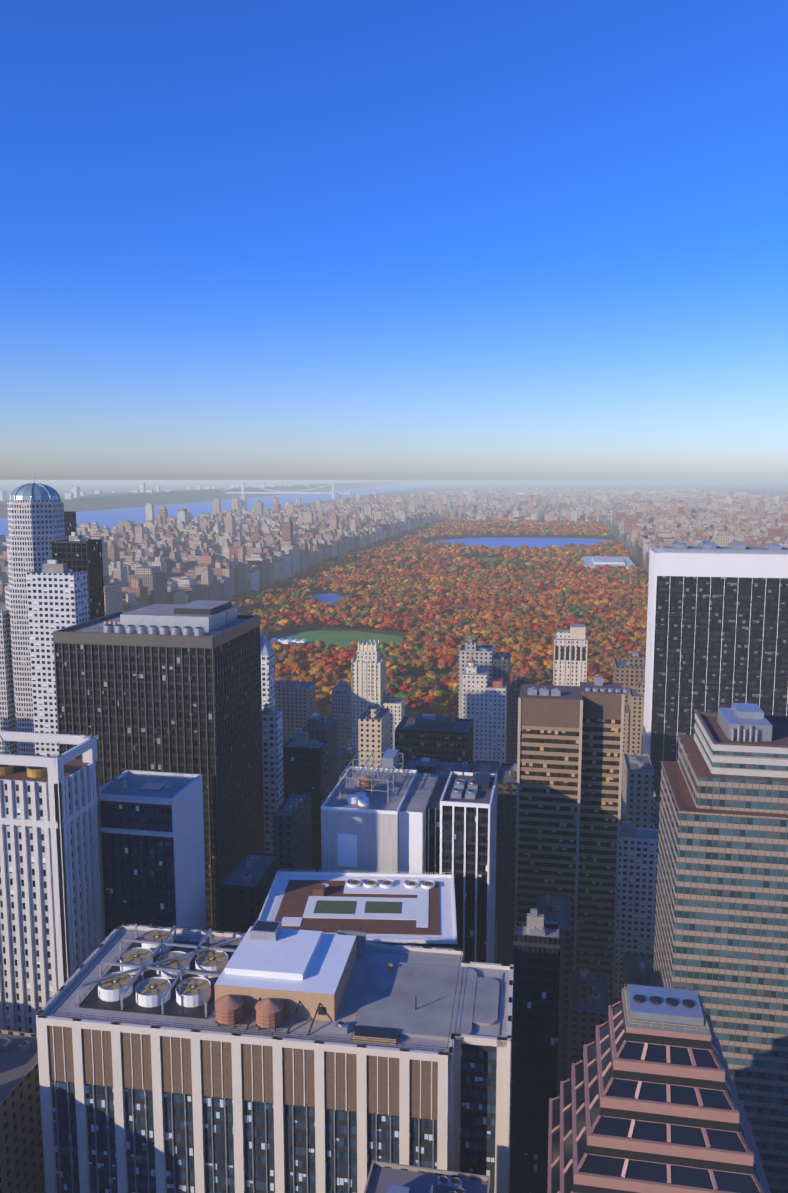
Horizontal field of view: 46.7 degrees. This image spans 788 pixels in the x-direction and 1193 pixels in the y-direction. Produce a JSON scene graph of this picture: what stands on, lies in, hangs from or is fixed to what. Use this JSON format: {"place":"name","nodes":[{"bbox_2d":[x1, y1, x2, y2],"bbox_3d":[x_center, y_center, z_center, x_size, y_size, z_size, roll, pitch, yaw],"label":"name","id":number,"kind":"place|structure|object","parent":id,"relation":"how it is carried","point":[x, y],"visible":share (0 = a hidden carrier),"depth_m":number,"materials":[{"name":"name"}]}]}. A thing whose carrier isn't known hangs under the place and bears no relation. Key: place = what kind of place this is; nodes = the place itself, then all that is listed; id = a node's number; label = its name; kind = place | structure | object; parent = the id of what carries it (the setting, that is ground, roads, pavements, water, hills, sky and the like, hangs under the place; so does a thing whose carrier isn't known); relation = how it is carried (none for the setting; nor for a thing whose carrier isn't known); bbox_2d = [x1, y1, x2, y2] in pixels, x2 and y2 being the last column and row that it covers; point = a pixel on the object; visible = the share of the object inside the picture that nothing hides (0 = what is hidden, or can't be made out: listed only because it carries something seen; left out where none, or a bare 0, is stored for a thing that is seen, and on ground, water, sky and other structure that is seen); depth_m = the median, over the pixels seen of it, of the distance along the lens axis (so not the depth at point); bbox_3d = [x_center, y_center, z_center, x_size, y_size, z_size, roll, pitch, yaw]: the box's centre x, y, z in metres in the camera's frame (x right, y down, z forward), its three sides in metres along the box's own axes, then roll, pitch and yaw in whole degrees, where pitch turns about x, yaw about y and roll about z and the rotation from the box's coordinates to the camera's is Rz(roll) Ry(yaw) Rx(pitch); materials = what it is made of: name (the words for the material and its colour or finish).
{"place":"outdoors","nodes":[
{"label":"outdoors","id":0,"kind":"place"},
{"bbox_2d":[0,482,613,602],"bbox_3d":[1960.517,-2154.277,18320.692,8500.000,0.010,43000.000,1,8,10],"label":"water","id":1,"kind":"structure","parent":0,"point":[110,518],"depth_m":6319.02,"materials":[{"name":"blue liquid"}]},
{"bbox_2d":[0,480,787,1078],"bbox_3d":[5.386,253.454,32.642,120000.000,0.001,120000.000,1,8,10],"label":"ground","id":2,"kind":"structure","parent":0,"point":[124,486],"depth_m":28537.83,"materials":[{"name":"grey"}]},
{"bbox_2d":[0,478,67,754],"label":"skyscraper","id":3,"kind":"structure","parent":2,"relation":"on","point":[36,524],"depth_m":592.97,"materials":[{"name":"white concrete"}]},
{"bbox_2d":[0,731,105,1033],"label":"grey tower","id":4,"kind":"structure","parent":2,"relation":"on","point":[52,928],"depth_m":283.01,"materials":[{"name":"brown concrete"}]},
{"bbox_2d":[26,559,88,756],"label":"skyscraper","id":5,"kind":"structure","parent":2,"relation":"on","point":[57,595],"depth_m":471.25,"materials":[{"name":"concrete"}]},
{"bbox_2d":[64,511,76,538],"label":"black tower","id":6,"kind":"structure","parent":2,"relation":"on","point":[70,520],"depth_m":706.46,"materials":[{"name":"brown glass"}]},
{"bbox_2d":[51,532,104,619],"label":"black tower","id":7,"kind":"structure","parent":2,"relation":"on","point":[75,552],"depth_m":514.71,"materials":[{"name":"brown glass"}]},
{"bbox_2d":[99,770,206,937],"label":"office building","id":8,"kind":"structure","parent":2,"relation":"on","point":[152,844],"depth_m":305.21,"materials":[{"name":"brown glass"}]},
{"bbox_2d":[53,600,264,930],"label":"skyscraper","id":9,"kind":"structure","parent":2,"relation":"on","point":[173,688],"depth_m":374.69,"materials":[{"name":"black glass"}]},
{"bbox_2d":[0,480,428,517],"bbox_3d":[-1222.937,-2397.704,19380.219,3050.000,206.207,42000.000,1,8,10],"label":"river","id":10,"kind":"structure","parent":2,"relation":"on","point":[76,499],"depth_m":8814.03,"materials":[{"name":"blue liquid"}]},
{"bbox_2d":[260,632,275,710],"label":"tower","id":11,"kind":"structure","parent":2,"relation":"on","point":[267,673],"depth_m":533.99,"materials":[{"name":"white brick"}]},
{"bbox_2d":[262,703,283,853],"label":"slim white tower","id":12,"kind":"structure","parent":2,"relation":"on","point":[272,746],"depth_m":437.91,"materials":[{"name":"concrete"}]},
{"bbox_2d":[36,920,513,1192],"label":"office building","id":13,"kind":"structure","parent":2,"relation":"on","point":[260,1056],"depth_m":219.33,"materials":[{"name":"beige stone"}]},
{"bbox_2d":[223,483,350,498],"bbox_3d":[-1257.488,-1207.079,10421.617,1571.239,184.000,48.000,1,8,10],"label":"bridge","id":14,"kind":"structure","parent":2,"relation":"on","point":[243,492],"depth_m":10403.23,"materials":[{"name":"metal"}]},
{"bbox_2d":[283,728,327,871],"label":"dark tower","id":15,"kind":"structure","parent":2,"relation":"on","point":[305,763],"depth_m":451.68,"materials":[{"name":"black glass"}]},
{"bbox_2d":[0,638,659,1192],"bbox_3d":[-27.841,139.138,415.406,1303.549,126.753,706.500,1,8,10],"label":"city buildings","id":16,"kind":"structure","parent":2,"relation":"on","point":[586,1000],"depth_m":391.75,"materials":[{"name":"grey concrete"}]},
{"bbox_2d":[332,679,351,749],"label":"grey tower","id":17,"kind":"structure","parent":2,"relation":"on","point":[341,703],"depth_m":764.57,"materials":[{"name":"concrete"}]},
{"bbox_2d":[258,869,458,948],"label":"building","id":18,"kind":"structure","parent":2,"relation":"on","point":[406,909],"depth_m":315.93,"materials":[{"name":"white paint"}]},
{"bbox_2d":[351,639,385,747],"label":"high-rise building","id":19,"kind":"structure","parent":2,"relation":"on","point":[368,675],"depth_m":736.85,"materials":[{"name":"beige stone"}]},
{"bbox_2d":[321,749,437,873],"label":"building","id":20,"kind":"structure","parent":2,"relation":"on","point":[373,819],"depth_m":350.92,"materials":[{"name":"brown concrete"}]},
{"bbox_2d":[381,691,404,768],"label":"high-rise building","id":21,"kind":"structure","parent":2,"relation":"on","point":[396,706],"depth_m":739.13,"materials":[{"name":"white concrete"}]},
{"bbox_2d":[0,487,787,614],"bbox_3d":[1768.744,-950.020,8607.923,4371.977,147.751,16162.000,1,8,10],"label":"distant city","id":22,"kind":"object","parent":2,"relation":"on","point":[184,556],"visible":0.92,"depth_m":3273.71},
{"bbox_2d":[395,711,472,768],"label":"building","id":23,"kind":"structure","parent":2,"relation":"on","point":[434,736],"depth_m":527.22,"materials":[{"name":"brown glass"}]},
{"bbox_2d":[220,519,648,717],"bbox_3d":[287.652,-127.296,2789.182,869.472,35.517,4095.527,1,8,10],"label":"park trees","id":24,"kind":"object","parent":2,"relation":"on","point":[419,589],"visible":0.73,"depth_m":1684.18,"materials":[{"name":"orange plant"}]},
{"bbox_2d":[426,779,447,873],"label":"building","id":25,"kind":"structure","parent":2,"relation":"on","point":[433,836],"depth_m":359.03,"materials":[{"name":"grey concrete"}]},
{"bbox_2d":[439,771,496,962],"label":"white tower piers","id":26,"kind":"structure","parent":2,"relation":"on","point":[468,811],"depth_m":347.05,"materials":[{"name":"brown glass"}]},
{"bbox_2d":[462,658,506,770],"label":"skyscraper","id":27,"kind":"structure","parent":2,"relation":"on","point":[484,703],"depth_m":666.28,"materials":[{"name":"white concrete"}]},
{"bbox_2d":[335,535,648,579],"bbox_3d":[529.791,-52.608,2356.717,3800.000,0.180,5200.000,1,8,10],"label":"streets","id":28,"kind":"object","parent":2,"relation":"on","point":[631,559],"depth_m":2745.08,"materials":[{"name":"grey asphalt"}]},
{"bbox_2d":[509,908,559,1192],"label":"skyscraper","id":29,"kind":"structure","parent":2,"relation":"on","point":[536,952],"depth_m":287.86,"materials":[{"name":"brown glass"}]},
{"bbox_2d":[553,624,587,685],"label":"high-rise building","id":30,"kind":"structure","parent":2,"relation":"on","point":[570,658],"depth_m":715.29,"materials":[{"name":"beige stone"}]},
{"bbox_2d":[514,676,628,1025],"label":"skyscraper","id":31,"kind":"structure","parent":2,"relation":"on","point":[569,772],"depth_m":397.12,"materials":[{"name":"brown stone"}]},
{"bbox_2d":[615,815,658,998],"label":"white apartment tower","id":32,"kind":"structure","parent":2,"relation":"on","point":[638,859],"depth_m":439.17,"materials":[{"name":"concrete"}]},
{"bbox_2d":[652,790,655,828],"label":"building","id":33,"kind":"structure","parent":2,"relation":"on","point":[653,817],"depth_m":522.51,"materials":[{"name":"grey stone"}]},
{"bbox_2d":[547,984,770,1192],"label":"pink granite tower","id":34,"kind":"structure","parent":2,"relation":"on","point":[647,1100],"depth_m":177.00,"materials":[{"name":"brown stone"}]},
{"bbox_2d":[642,542,787,802],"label":"skyscraper","id":35,"kind":"structure","parent":2,"relation":"on","point":[717,627],"depth_m":591.11,"materials":[{"name":"black glass"}]},
{"bbox_2d":[653,703,787,1192],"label":"skyscraper","id":36,"kind":"structure","parent":2,"relation":"on","point":[721,932],"depth_m":251.92,"materials":[{"name":"glass"}]},
{"bbox_2d":[0,0,787,479],"label":"sky","id":37,"kind":"structure","parent":0,"point":[240,239],"materials":[{"name":"blue"}]},
{"bbox_2d":[267,527,609,692],"bbox_3d":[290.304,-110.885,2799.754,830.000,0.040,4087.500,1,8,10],"label":"park ground","id":38,"kind":"structure","parent":0,"point":[344,636],"depth_m":1497.04,"materials":[{"name":"green plant"}]},
{"bbox_2d":[269,638,307,643],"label":"tavern tent","id":39,"kind":"object","parent":38,"relation":"on","point":[286,641],"visible":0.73,"depth_m":1405.46,"materials":[{"name":"fabric"}]},
{"bbox_2d":[581,556,636,573],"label":"museum building","id":40,"kind":"structure","parent":38,"relation":"on","point":[595,561],"depth_m":2494.61,"materials":[{"name":"stone"}]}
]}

